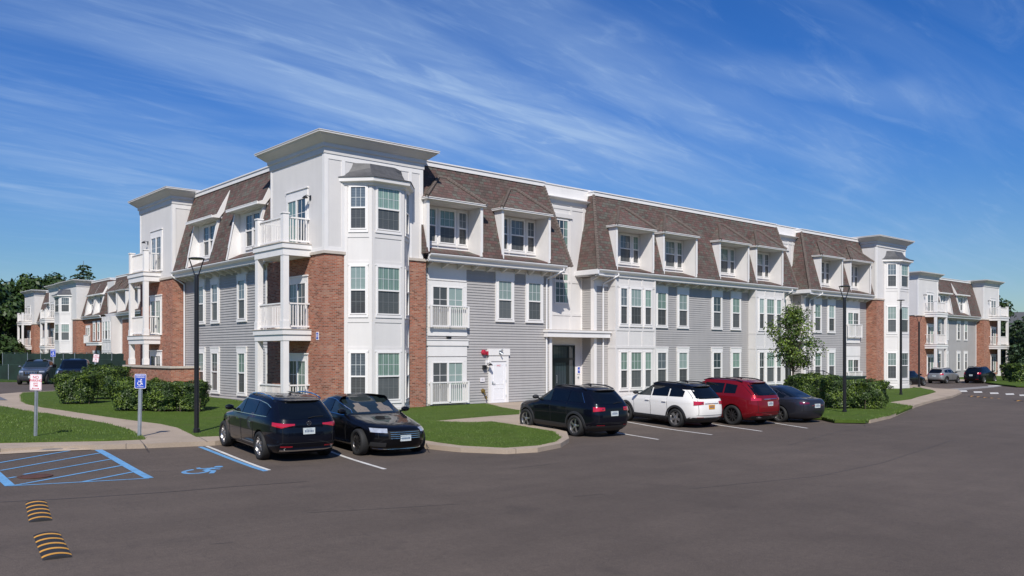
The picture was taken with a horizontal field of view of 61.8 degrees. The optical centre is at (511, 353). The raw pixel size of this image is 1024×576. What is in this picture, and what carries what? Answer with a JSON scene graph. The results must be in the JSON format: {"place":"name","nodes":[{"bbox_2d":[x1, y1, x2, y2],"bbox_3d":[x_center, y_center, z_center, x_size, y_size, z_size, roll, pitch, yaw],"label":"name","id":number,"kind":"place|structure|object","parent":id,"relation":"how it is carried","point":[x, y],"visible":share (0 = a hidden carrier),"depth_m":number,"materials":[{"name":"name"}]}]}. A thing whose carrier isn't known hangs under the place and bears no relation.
{"place":"outdoors","nodes":[
{"label":"outdoors","id":0,"kind":"place"},
{"bbox_2d":[0,379,52,383],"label":"lawn","id":1,"kind":"structure","parent":0,"point":[4,380],"depth_m":67.26,"materials":[{"name":"green plant"}]},
{"bbox_2d":[0,364,23,379],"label":"privacy fence","id":2,"kind":"object","parent":1,"relation":"on","point":[8,372],"visible":0.45,"depth_m":72.94,"materials":[{"name":"green"}]},
{"bbox_2d":[0,279,24,338],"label":"broadleaf tree","id":3,"kind":"object","parent":1,"relation":"on","point":[8,320],"visible":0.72,"depth_m":134.74,"materials":[{"name":"green plant"}]},
{"bbox_2d":[0,272,45,339],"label":"broadleaf tree","id":4,"kind":"object","parent":1,"relation":"on","point":[23,283],"visible":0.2,"depth_m":148.65,"materials":[{"name":"green plant"}]},
{"bbox_2d":[2,353,123,365],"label":"privacy fence","id":5,"kind":"object","parent":1,"relation":"on","point":[16,358],"visible":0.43,"depth_m":82.61,"materials":[{"name":"green"}]},
{"bbox_2d":[17,273,139,364],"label":"apartment building","id":6,"kind":"structure","parent":1,"relation":"on","point":[76,316],"depth_m":108.06,"materials":[{"name":"white brick"}]},
{"bbox_2d":[51,289,71,353],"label":"bay window","id":7,"kind":"structure","parent":6,"relation":"in","point":[60,346],"depth_m":109.54,"materials":[{"name":"plastic"}]},
{"bbox_2d":[45,359,125,381],"bbox_3d":[-33.149,1.470,66.218,12.682,2.080,0.166,0,0,37],"label":"privacy fence","id":8,"kind":"object","parent":1,"relation":"on","point":[104,362],"visible":0.24,"depth_m":64.28,"materials":[{"name":"green"}]},
{"bbox_2d":[0,406,144,442],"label":"lawn","id":9,"kind":"structure","parent":0,"point":[92,437],"depth_m":26.82,"materials":[{"name":"green plant"}]},
{"bbox_2d":[30,374,41,435],"bbox_3d":[-13.921,1.565,25.001,0.375,1.910,0.049,1,0,7],"label":"parking sign","id":10,"kind":"object","parent":9,"relation":"on","point":[36,382],"visible":0.99,"depth_m":24.99,"materials":[{"name":"metal"}]},
{"bbox_2d":[135,374,145,435],"bbox_3d":[-11.012,1.565,25.320,0.315,1.910,0.049,1,0,-14],"label":"parking sign","id":11,"kind":"object","parent":9,"relation":"on","point":[140,381],"visible":0.98,"depth_m":25.31,"materials":[{"name":"metal"}]},
{"bbox_2d":[0,391,912,447],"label":"grass","id":12,"kind":"structure","parent":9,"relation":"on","point":[143,437],"depth_m":28.32,"materials":[{"name":"green plant"}]},
{"bbox_2d":[21,391,518,436],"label":"lawn","id":13,"kind":"structure","parent":0,"point":[211,422],"depth_m":33.91,"materials":[{"name":"green plant"}]},
{"bbox_2d":[49,370,104,403],"bbox_3d":[-18.304,1.427,35.984,1.979,1.470,1.641,0,0,0],"label":"hedge shrub","id":14,"kind":"object","parent":13,"relation":"on","point":[70,386],"visible":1,"depth_m":35.51,"materials":[{"name":"green plant"}]},
{"bbox_2d":[80,363,133,398],"bbox_3d":[-18.612,1.291,39.386,2.179,1.724,2.038,0,0,-6],"label":"hedge shrub","id":15,"kind":"object","parent":13,"relation":"on","point":[109,372],"visible":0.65,"depth_m":38.78,"materials":[{"name":"green plant"}]},
{"bbox_2d":[103,376,155,410],"bbox_3d":[-14.924,1.585,33.601,1.768,1.403,1.649,0,0,0],"label":"hedge shrub","id":16,"kind":"object","parent":13,"relation":"on","point":[124,391],"visible":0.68,"depth_m":33.05,"materials":[{"name":"green plant"}]},
{"bbox_2d":[142,377,184,411],"bbox_3d":[-13.737,1.624,33.740,1.682,1.384,1.705,0,0,-6],"label":"hedge shrub","id":17,"kind":"object","parent":13,"relation":"on","point":[160,394],"visible":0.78,"depth_m":33.17,"materials":[{"name":"green plant"}]},
{"bbox_2d":[173,379,211,411],"bbox_3d":[-12.786,1.680,34.012,1.474,1.309,1.694,0,0,0],"label":"hedge shrub","id":18,"kind":"object","parent":13,"relation":"on","point":[185,399],"visible":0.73,"depth_m":33.51,"materials":[{"name":"green plant"}]},
{"bbox_2d":[188,257,204,432],"bbox_3d":[-9.816,-0.255,26.628,0.490,5.450,0.490,0,0,0],"label":"street lamp","id":19,"kind":"object","parent":13,"relation":"on","point":[196,429],"visible":1,"depth_m":26.57,"materials":[{"name":"black metal"}]},
{"bbox_2d":[0,385,961,453],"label":"sidewalk","id":20,"kind":"structure","parent":0,"point":[159,435],"depth_m":25.80,"materials":[{"name":"concrete"}]},
{"bbox_2d":[417,421,560,447],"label":"lawn","id":21,"kind":"structure","parent":0,"point":[487,428],"depth_m":27.18,"materials":[{"name":"green plant"}]},
{"bbox_2d":[0,380,1023,575],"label":"parking lot","id":22,"kind":"structure","parent":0,"point":[953,507],"depth_m":15.51,"materials":[{"name":"grey asphalt"}]},
{"bbox_2d":[17,359,55,384],"bbox_3d":[-34.968,1.323,63.109,2.246,1.834,4.857,0,0,-19],"label":"parked car","id":23,"kind":"object","parent":22,"relation":"on","point":[45,369],"visible":0.85,"depth_m":61.95,"materials":[{"name":"grey paint"}]},
{"bbox_2d":[25,500,51,521],"bbox_3d":[-8.283,2.743,14.958,0.340,0.054,2.144,0,0,-31],"label":"speed bump","id":24,"kind":"object","parent":22,"relation":"on","point":[38,511],"visible":1,"depth_m":14.80,"materials":[{"name":"black rubber"}]},
{"bbox_2d":[0,444,90,453],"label":"kerb","id":25,"kind":"structure","parent":22,"relation":"on","point":[27,451],"depth_m":22.61,"materials":[{"name":"concrete"}]},
{"bbox_2d":[33,531,72,559],"bbox_3d":[-6.597,2.743,12.267,0.360,0.054,1.853,0,0,-33],"label":"speed bump","id":26,"kind":"object","parent":22,"relation":"on","point":[51,545],"visible":1,"depth_m":12.12,"materials":[{"name":"black rubber"}]},
{"bbox_2d":[53,359,92,386],"bbox_3d":[-30.118,1.360,59.001,2.440,1.967,5.565,0,0,-19],"label":"parked car","id":27,"kind":"object","parent":22,"relation":"on","point":[75,365],"visible":0.44,"depth_m":58.05,"materials":[{"name":"black paint"}]},
{"bbox_2d":[0,447,267,485],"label":"blue hatching","id":28,"kind":"object","parent":22,"relation":"on","point":[5,481],"visible":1,"depth_m":20.11,"materials":[{"name":"paint"}]},
{"bbox_2d":[219,391,334,459],"bbox_3d":[-6.520,1.841,23.544,2.206,1.695,4.739,0,2,-36],"label":"parked car","id":29,"kind":"object","parent":22,"relation":"on","point":[265,425],"visible":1,"depth_m":21.91,"materials":[{"name":"black paint"}]},
{"bbox_2d":[322,393,424,455],"bbox_3d":[-4.342,1.952,24.913,2.221,1.500,5.283,0,2,-36],"label":"parked car","id":30,"kind":"object","parent":22,"relation":"on","point":[364,422],"visible":0.82,"depth_m":23.46,"materials":[{"name":"black paint"}]},
{"bbox_2d":[520,384,627,435],"bbox_3d":[2.051,1.867,29.792,2.146,1.705,4.420,0,2,-37],"label":"parked car","id":31,"kind":"object","parent":22,"relation":"on","point":[577,410],"visible":0.98,"depth_m":28.42,"materials":[{"name":"black paint"}]},
{"bbox_2d":[621,380,721,426],"bbox_3d":[6.040,1.869,33.236,2.146,1.705,4.420,0,2,-37],"label":"parked car","id":32,"kind":"object","parent":22,"relation":"on","point":[678,403],"visible":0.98,"depth_m":31.88,"materials":[{"name":"white paint"}]},
{"bbox_2d":[701,377,779,424],"bbox_3d":[8.345,1.823,34.631,2.280,1.824,4.938,0,1,-39],"label":"parked car","id":33,"kind":"object","parent":22,"relation":"on","point":[744,398],"visible":0.62,"depth_m":32.89,"materials":[{"name":"red paint"}]},
{"bbox_2d":[769,384,824,421],"bbox_3d":[10.711,2.025,35.801,2.125,1.450,4.914,0,1,-33],"label":"parked car","id":34,"kind":"object","parent":22,"relation":"on","point":[795,403],"visible":0.45,"depth_m":33.95,"materials":[{"name":"grey paint"}]},
{"bbox_2d":[927,367,959,383],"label":"parked car","id":35,"kind":"object","parent":22,"relation":"on","point":[942,375],"visible":1,"depth_m":86.60,"materials":[{"name":"silver metal"}]},
{"bbox_2d":[964,366,996,382],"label":"parked car","id":36,"kind":"object","parent":22,"relation":"on","point":[982,374],"visible":1,"depth_m":86.94,"materials":[{"name":"black paint"}]},
{"bbox_2d":[0,0,1023,311],"label":"sky","id":37,"kind":"structure","parent":0,"point":[903,119],"materials":[{"name":"blue"}]},
{"bbox_2d":[817,402,911,422],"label":"lawn","id":38,"kind":"structure","parent":0,"point":[868,411],"depth_m":36.82,"materials":[{"name":"green plant"}]},
{"bbox_2d":[763,301,828,374],"bbox_3d":[15.454,-0.123,47.035,3.347,5.456,3.210,0,0,-3],"label":"young tree","id":39,"kind":"object","parent":38,"relation":"on","point":[784,343],"visible":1,"depth_m":46.64,"materials":[{"name":"green plant"}]},
{"bbox_2d":[783,372,839,399],"bbox_3d":[15.248,1.748,43.602,2.779,1.663,2.031,0,0,9],"label":"hedge shrub","id":40,"kind":"object","parent":38,"relation":"on","point":[802,382],"visible":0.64,"depth_m":42.97,"materials":[{"name":"green plant"}]},
{"bbox_2d":[811,377,868,408],"bbox_3d":[15.488,1.888,40.609,2.424,1.534,2.124,0,0,0],"label":"hedge shrub","id":41,"kind":"object","parent":38,"relation":"on","point":[830,391],"visible":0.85,"depth_m":39.88,"materials":[{"name":"green plant"}]},
{"bbox_2d":[839,285,850,411],"bbox_3d":[14.600,-0.170,37.562,0.490,5.600,0.490,0,0,0],"label":"street lamp","id":42,"kind":"object","parent":38,"relation":"on","point":[844,355],"visible":0.84,"depth_m":37.49,"materials":[{"name":"black metal"}]},
{"bbox_2d":[848,378,893,408],"bbox_3d":[16.785,1.918,40.577,2.218,1.504,1.924,0,0,-9],"label":"hedge shrub","id":43,"kind":"object","parent":38,"relation":"on","point":[873,394],"visible":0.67,"depth_m":39.94,"materials":[{"name":"green plant"}]},
{"bbox_2d":[884,387,934,401],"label":"lawn","id":44,"kind":"structure","parent":0,"point":[908,393],"depth_m":56.72,"materials":[{"name":"green plant"}]},
{"bbox_2d":[959,376,1023,386],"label":"lawn","id":45,"kind":"structure","parent":0,"point":[1001,381],"depth_m":83.57,"materials":[{"name":"green plant"}]},
{"bbox_2d":[994,316,1023,371],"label":"conifer tree","id":46,"kind":"object","parent":45,"relation":"on","point":[1018,350],"visible":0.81,"depth_m":108.41,"materials":[{"name":"green plant"}]},
{"bbox_2d":[1001,320,1023,364],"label":"conifer tree","id":47,"kind":"object","parent":45,"relation":"on","point":[1013,326],"visible":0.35,"depth_m":111.84,"materials":[{"name":"green plant"}]},
{"bbox_2d":[1004,362,1023,381],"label":"hedge shrub","id":48,"kind":"object","parent":45,"relation":"on","point":[1016,370],"visible":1,"depth_m":83.52,"materials":[{"name":"green plant"}]},
{"bbox_3d":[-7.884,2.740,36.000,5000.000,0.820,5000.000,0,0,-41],"label":"ground","id":49,"kind":"structure","parent":0,"visible":0},
{"bbox_2d":[122,128,914,409],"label":"apartment building","id":50,"kind":"structure","parent":49,"relation":"on","point":[398,275],"depth_m":44.45,"materials":[{"name":"white brick"}]},
{"bbox_2d":[149,294,161,334],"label":"balcony door","id":51,"kind":"structure","parent":50,"relation":"in","point":[155,300],"depth_m":50.03,"materials":[{"name":"white glass"}]},
{"bbox_2d":[149,228,162,271],"bbox_3d":[-20.813,-5.995,50.065,0.120,2.470,2.020,0,0,-41],"label":"balcony door","id":52,"kind":"structure","parent":50,"relation":"in","point":[156,236],"depth_m":49.93,"materials":[{"name":"white glass"}]},
{"bbox_2d":[199,280,205,324],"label":"window","id":53,"kind":"structure","parent":50,"relation":"in","point":[202,289],"depth_m":46.55,"materials":[{"name":"grey"}]},
{"bbox_2d":[199,347,205,381],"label":"window","id":54,"kind":"structure","parent":50,"relation":"in","point":[202,350],"depth_m":46.55,"materials":[{"name":"grey"}]},
{"bbox_2d":[210,278,219,323],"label":"window","id":55,"kind":"structure","parent":50,"relation":"in","point":[214,283],"depth_m":45.25,"materials":[{"name":"grey plastic"}]},
{"bbox_2d":[210,347,219,393],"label":"window","id":56,"kind":"structure","parent":50,"relation":"in","point":[214,351],"depth_m":45.25,"materials":[{"name":"grey plastic"}]},
{"bbox_2d":[236,274,247,321],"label":"window","id":57,"kind":"structure","parent":50,"relation":"in","point":[241,279],"depth_m":42.72,"materials":[{"name":"grey"}]},
{"bbox_2d":[236,346,247,395],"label":"window","id":58,"kind":"structure","parent":50,"relation":"in","point":[241,351],"depth_m":42.72,"materials":[{"name":"grey plastic"}]},
{"bbox_2d":[245,212,252,250],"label":"window","id":59,"kind":"structure","parent":50,"relation":"in","point":[249,216],"depth_m":42.42,"materials":[{"name":"grey"}]},
{"bbox_2d":[285,186,308,243],"bbox_3d":[-9.505,-5.995,37.797,0.120,2.470,2.070,0,0,-41],"label":"balcony door","id":60,"kind":"structure","parent":50,"relation":"in","point":[297,206],"depth_m":37.70,"materials":[{"name":"white glass"}]},
{"bbox_2d":[289,274,308,328],"bbox_3d":[-9.465,-2.235,37.752,0.120,2.350,1.920,0,0,-41],"label":"balcony door","id":61,"kind":"structure","parent":50,"relation":"in","point":[298,285],"depth_m":37.62,"materials":[{"name":"white glass"}]},
{"bbox_2d":[289,353,308,393],"bbox_3d":[-9.465,1.165,37.752,0.120,2.350,1.920,0,0,-41],"label":"balcony door","id":62,"kind":"structure","parent":50,"relation":"in","point":[298,362],"depth_m":37.70,"materials":[{"name":"white glass"}]},
{"bbox_2d":[348,350,368,392],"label":"window","id":63,"kind":"structure","parent":50,"relation":"in","point":[357,359],"depth_m":36.57,"materials":[{"name":"grey plastic"}]},
{"bbox_2d":[348,264,368,317],"bbox_3d":[-6.571,-2.675,36.584,0.888,2.290,0.105,0,0,4],"label":"window","id":64,"kind":"structure","parent":50,"relation":"in","point":[357,273],"depth_m":36.57,"materials":[{"name":"grey"}]},
{"bbox_2d":[348,185,368,232],"bbox_3d":[-6.571,-6.195,36.584,0.888,2.050,0.105,0,0,4],"label":"window","id":65,"kind":"structure","parent":50,"relation":"in","point":[357,194],"depth_m":36.57,"materials":[{"name":"grey"}]},
{"bbox_2d":[339,163,414,409],"bbox_3d":[-5.561,-2.800,37.311,3.948,10.820,1.300,0,0,-41],"label":"bay window","id":66,"kind":"structure","parent":50,"relation":"in","point":[370,333],"depth_m":36.62,"materials":[{"name":"metal"}]},
{"bbox_2d":[375,350,401,402],"bbox_3d":[-5.361,1.025,37.084,1.360,2.290,0.105,0,0,-41],"label":"window","id":67,"kind":"structure","parent":50,"relation":"in","point":[387,363],"depth_m":37.09,"materials":[{"name":"grey"}]},
{"bbox_2d":[375,264,401,317],"bbox_3d":[-5.361,-2.675,37.084,1.360,2.290,0.105,0,0,-41],"label":"window","id":68,"kind":"structure","parent":50,"relation":"in","point":[387,277],"depth_m":37.06,"materials":[{"name":"grey"}]},
{"bbox_2d":[375,185,401,234],"bbox_3d":[-5.361,-6.195,37.084,1.360,2.050,0.105,0,0,-41],"label":"window","id":69,"kind":"structure","parent":50,"relation":"in","point":[387,200],"depth_m":37.06,"materials":[{"name":"grey"}]},
{"bbox_2d":[430,206,437,245],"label":"window","id":70,"kind":"structure","parent":50,"relation":"in","point":[433,210],"depth_m":40.61,"materials":[{"name":"grey"}]},
{"bbox_2d":[427,280,466,328],"bbox_3d":[-3.055,-2.290,40.594,2.290,2.200,0.100,0,0,-41],"label":"balcony door","id":71,"kind":"structure","parent":50,"relation":"in","point":[439,292],"depth_m":40.50,"materials":[{"name":"white glass"}]},
{"bbox_2d":[427,357,466,403],"bbox_3d":[-3.055,1.280,40.594,2.290,2.200,0.100,0,0,-41],"label":"balcony door","id":72,"kind":"structure","parent":50,"relation":"in","point":[440,369],"depth_m":40.50,"materials":[{"name":"white glass"}]},
{"bbox_2d":[438,207,456,247],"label":"window","id":73,"kind":"structure","parent":50,"relation":"in","point":[446,217],"depth_m":41.13,"materials":[{"name":"grey"}]},
{"bbox_2d":[456,210,467,248],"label":"window","id":74,"kind":"structure","parent":50,"relation":"in","point":[462,216],"depth_m":41.76,"materials":[{"name":"grey"}]},
{"bbox_2d":[487,349,509,402],"bbox_3d":[-0.667,1.120,42.664,1.400,2.680,0.144,0,0,-41],"label":"service door","id":75,"kind":"structure","parent":50,"relation":"in","point":[498,374],"depth_m":42.66,"materials":[{"name":"metal"}]},
{"bbox_2d":[495,271,514,321],"bbox_3d":[-0.359,-2.835,42.949,1.270,2.530,0.115,0,0,-41],"label":"window","id":76,"kind":"structure","parent":50,"relation":"in","point":[504,282],"depth_m":42.93,"materials":[{"name":"grey"}]},
{"bbox_2d":[509,217,525,254],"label":"window","id":77,"kind":"structure","parent":50,"relation":"in","point":[516,226],"depth_m":44.11,"materials":[{"name":"grey"}]},
{"bbox_2d":[526,220,535,255],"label":"window","id":78,"kind":"structure","parent":50,"relation":"in","point":[530,225],"depth_m":44.73,"materials":[{"name":"grey"}]},
{"bbox_2d":[525,273,543,322],"bbox_3d":[1.158,-2.835,44.283,1.270,2.530,0.115,0,0,-41],"label":"window","id":79,"kind":"structure","parent":50,"relation":"in","point":[533,282],"depth_m":44.25,"materials":[{"name":"grey"}]},
{"bbox_2d":[554,273,568,303],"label":"stair window","id":80,"kind":"structure","parent":50,"relation":"in","point":[561,289],"depth_m":46.96,"materials":[{"name":"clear glass"}]},
{"bbox_2d":[552,345,574,388],"bbox_3d":[2.843,1.035,47.009,1.750,2.950,0.135,0,0,-41],"label":"entrance door","id":81,"kind":"structure","parent":50,"relation":"in","point":[563,356],"depth_m":47.03,"materials":[{"name":"black glass"}]},
{"bbox_2d":[619,350,628,390],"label":"window","id":82,"kind":"structure","parent":50,"relation":"in","point":[623,354],"depth_m":48.10,"materials":[{"name":"grey plastic"}]},
{"bbox_2d":[619,286,628,326],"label":"window","id":83,"kind":"structure","parent":50,"relation":"in","point":[623,290],"depth_m":48.10,"materials":[{"name":"grey plastic"}]},
{"bbox_2d":[618,233,631,265],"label":"window","id":84,"kind":"structure","parent":50,"relation":"in","point":[624,240],"depth_m":49.63,"materials":[{"name":"grey"}]},
{"bbox_2d":[631,234,639,265],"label":"window","id":85,"kind":"structure","parent":50,"relation":"in","point":[635,238],"depth_m":50.26,"materials":[{"name":"grey"}]},
{"bbox_2d":[629,350,642,390],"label":"window","id":86,"kind":"structure","parent":50,"relation":"in","point":[635,356],"depth_m":48.77,"materials":[{"name":"grey plastic"}]},
{"bbox_2d":[629,287,642,326],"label":"window","id":87,"kind":"structure","parent":50,"relation":"in","point":[635,293],"depth_m":48.77,"materials":[{"name":"grey plastic"}]},
{"bbox_2d":[643,350,652,389],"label":"window","id":88,"kind":"structure","parent":50,"relation":"in","point":[647,354],"depth_m":49.46,"materials":[{"name":"grey plastic"}]},
{"bbox_2d":[643,288,652,327],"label":"window","id":89,"kind":"structure","parent":50,"relation":"in","point":[647,292],"depth_m":49.46,"materials":[{"name":"grey plastic"}]},
{"bbox_2d":[656,285,668,327],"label":"window","id":90,"kind":"structure","parent":50,"relation":"in","point":[661,290],"depth_m":51.13,"materials":[{"name":"grey plastic"}]},
{"bbox_2d":[656,347,668,381],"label":"window","id":91,"kind":"structure","parent":50,"relation":"in","point":[661,352],"depth_m":51.13,"materials":[{"name":"grey"}]},
{"bbox_2d":[665,239,675,269],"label":"window","id":92,"kind":"structure","parent":50,"relation":"in","point":[670,245],"depth_m":52.43,"materials":[{"name":"grey"}]},
{"bbox_2d":[676,287,688,328],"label":"window","id":93,"kind":"structure","parent":50,"relation":"in","point":[682,293],"depth_m":52.47,"materials":[{"name":"grey plastic"}]},
{"bbox_2d":[676,347,689,380],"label":"window","id":94,"kind":"structure","parent":50,"relation":"in","point":[682,362],"depth_m":52.47,"materials":[{"name":"grey"}]},
{"bbox_2d":[711,289,722,329],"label":"window","id":95,"kind":"structure","parent":50,"relation":"in","point":[716,296],"depth_m":54.78,"materials":[{"name":"grey plastic"}]},
{"bbox_2d":[711,347,722,377],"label":"window","id":96,"kind":"structure","parent":50,"relation":"in","point":[716,352],"depth_m":54.78,"materials":[{"name":"grey"}]},
{"bbox_2d":[721,247,728,275],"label":"window","id":97,"kind":"structure","parent":50,"relation":"in","point":[724,251],"depth_m":56.18,"materials":[{"name":"grey"}]},
{"bbox_2d":[730,291,741,329],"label":"window","id":98,"kind":"structure","parent":50,"relation":"in","point":[735,297],"depth_m":56.16,"materials":[{"name":"grey"}]},
{"bbox_2d":[730,347,741,376],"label":"window","id":99,"kind":"structure","parent":50,"relation":"in","point":[735,362],"depth_m":56.16,"materials":[{"name":"grey"}]},
{"bbox_2d":[758,297,764,330],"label":"window","id":100,"kind":"structure","parent":50,"relation":"in","point":[761,300],"depth_m":57.26,"materials":[{"name":"grey"}]},
{"bbox_2d":[765,351,774,384],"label":"window","id":101,"kind":"structure","parent":50,"relation":"in","point":[769,364],"depth_m":57.92,"materials":[{"name":"grey plastic"}]},
{"bbox_2d":[765,297,774,330],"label":"window","id":102,"kind":"structure","parent":50,"relation":"in","point":[769,302],"depth_m":57.90,"materials":[{"name":"grey"}]},
{"bbox_2d":[813,298,821,332],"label":"window","id":103,"kind":"structure","parent":50,"relation":"in","point":[817,303],"depth_m":63.07,"materials":[{"name":"grey"}]},
{"bbox_2d":[827,299,835,332],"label":"window","id":104,"kind":"structure","parent":50,"relation":"in","point":[831,304],"depth_m":64.39,"materials":[{"name":"grey"}]},
{"bbox_2d":[827,348,835,374],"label":"window","id":105,"kind":"structure","parent":50,"relation":"in","point":[831,354],"depth_m":64.39,"materials":[{"name":"grey"}]},
{"bbox_2d":[846,309,859,337],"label":"balcony door","id":106,"kind":"structure","parent":50,"relation":"in","point":[852,316],"depth_m":66.50,"materials":[{"name":"white glass"}]},
{"bbox_2d":[846,356,859,375],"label":"balcony door","id":107,"kind":"structure","parent":50,"relation":"in","point":[852,362],"depth_m":66.58,"materials":[{"name":"white glass"}]},
{"bbox_2d":[886,352,897,379],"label":"window","id":108,"kind":"structure","parent":50,"relation":"in","point":[891,357],"depth_m":68.28,"materials":[{"name":"grey"}]},
{"bbox_2d":[886,305,897,333],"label":"window","id":109,"kind":"structure","parent":50,"relation":"in","point":[891,310],"depth_m":68.28,"materials":[{"name":"grey"}]},
{"bbox_2d":[886,263,897,288],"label":"window","id":110,"kind":"structure","parent":50,"relation":"in","point":[891,268],"depth_m":68.28,"materials":[{"name":"grey"}]},
{"bbox_2d":[882,251,913,388],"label":"bay window","id":111,"kind":"structure","parent":50,"relation":"in","point":[891,341],"depth_m":68.31,"materials":[{"name":"metal"}]},
{"bbox_2d":[900,263,908,288],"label":"window","id":112,"kind":"structure","parent":50,"relation":"in","point":[904,268],"depth_m":68.81,"materials":[{"name":"grey"}]},
{"bbox_2d":[909,271,1008,378],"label":"apartment building","id":113,"kind":"structure","parent":49,"relation":"on","point":[960,326],"depth_m":104.36,"materials":[{"name":"white brick"}]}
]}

